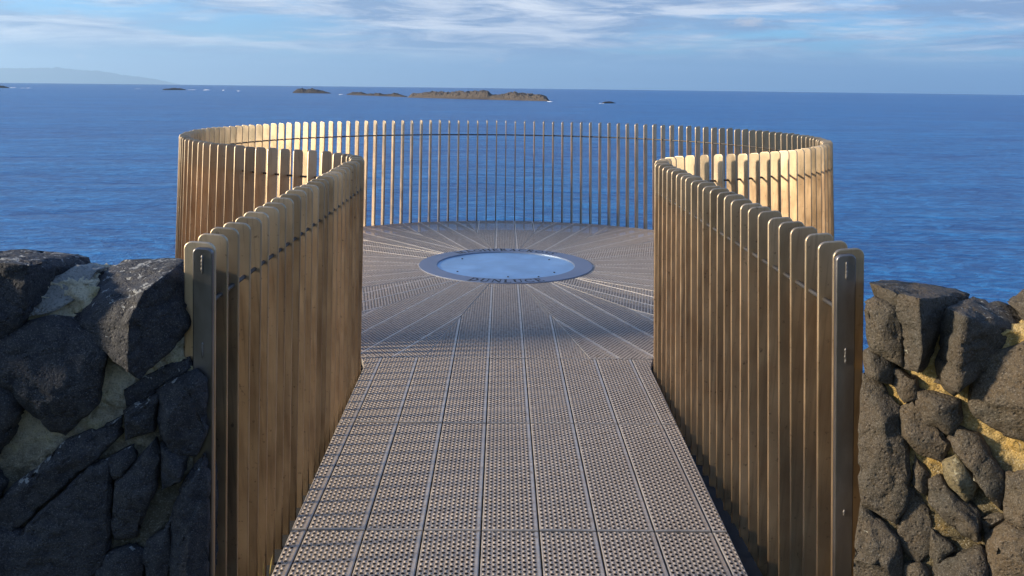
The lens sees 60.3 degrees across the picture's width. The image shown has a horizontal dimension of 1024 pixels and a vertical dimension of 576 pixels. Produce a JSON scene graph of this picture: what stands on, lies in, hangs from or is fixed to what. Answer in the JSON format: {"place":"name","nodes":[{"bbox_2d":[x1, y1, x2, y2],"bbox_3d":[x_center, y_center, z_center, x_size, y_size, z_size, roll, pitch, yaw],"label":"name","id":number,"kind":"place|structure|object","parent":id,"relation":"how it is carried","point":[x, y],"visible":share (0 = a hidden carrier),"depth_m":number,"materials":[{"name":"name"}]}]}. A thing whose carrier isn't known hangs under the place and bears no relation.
{"place":"outdoors","nodes":[
{"label":"outdoors","id":0,"kind":"place"},
{"bbox_2d":[0,67,179,84],"bbox_3d":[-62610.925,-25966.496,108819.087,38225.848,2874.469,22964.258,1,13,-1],"label":"hills","id":1,"kind":"structure","parent":0,"point":[42,75],"depth_m":112531.02,"materials":[{"name":"blue"}]},
{"bbox_2d":[292,88,330,93],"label":"island","id":2,"kind":"structure","parent":0,"point":[302,90],"depth_m":4149.16,"materials":[{"name":"grey stone"}]},
{"bbox_2d":[346,92,406,96],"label":"island","id":3,"kind":"structure","parent":0,"point":[377,94],"depth_m":3461.83,"materials":[{"name":"grey stone"}]},
{"bbox_2d":[407,90,549,100],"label":"island","id":4,"kind":"structure","parent":0,"point":[487,95],"depth_m":2925.92,"materials":[{"name":"stone"}]},
{"bbox_2d":[0,83,1023,372],"bbox_3d":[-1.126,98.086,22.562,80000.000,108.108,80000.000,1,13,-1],"label":"sea","id":5,"kind":"structure","parent":0,"point":[928,189],"depth_m":592.78,"materials":[{"name":"liquid"}]},
{"bbox_2d":[163,88,185,89],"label":"skerry","id":6,"kind":"structure","parent":5,"relation":"in","point":[174,89],"depth_m":4960.68,"materials":[{"name":"grey stone"}]},
{"bbox_2d":[0,0,1023,94],"label":"sky","id":7,"kind":"structure","parent":0,"point":[837,46],"materials":[{"name":"blue"}]},
{"bbox_3d":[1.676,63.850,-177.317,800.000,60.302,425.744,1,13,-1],"label":"ground","id":8,"kind":"structure","parent":0,"visible":0},
{"bbox_2d":[0,249,218,575],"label":"stone wall","id":9,"kind":"structure","parent":8,"relation":"on","point":[104,427],"depth_m":2.33,"materials":[{"name":"grey stone"}]},
{"bbox_2d":[258,556,273,575],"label":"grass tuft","id":10,"kind":"object","parent":8,"relation":"on","point":[266,568],"visible":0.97,"depth_m":3.01,"materials":[{"name":"brown plant"}]},
{"bbox_2d":[267,221,762,575],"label":"viewing platform","id":11,"kind":"structure","parent":8,"relation":"on","point":[484,429],"depth_m":4.19,"materials":[{"name":"metal"}]},
{"bbox_2d":[419,248,592,287],"bbox_3d":[-0.057,-0.200,8.052,1.581,0.040,1.581,1,13,-1],"label":"floor medallion","id":12,"kind":"object","parent":11,"relation":"on","point":[508,266],"visible":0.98,"depth_m":7.99,"materials":[{"name":"metal"}]},
{"bbox_2d":[175,120,863,575],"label":"railing","id":13,"kind":"object","parent":11,"relation":"attached to","point":[759,300],"visible":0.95,"depth_m":3.40,"materials":[{"name":"brown wood"}]},
{"bbox_2d":[853,280,1023,575],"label":"stone wall","id":14,"kind":"structure","parent":8,"relation":"on","point":[941,451],"depth_m":2.21,"materials":[{"name":"stone"},{"name":"mortar"}]}
]}

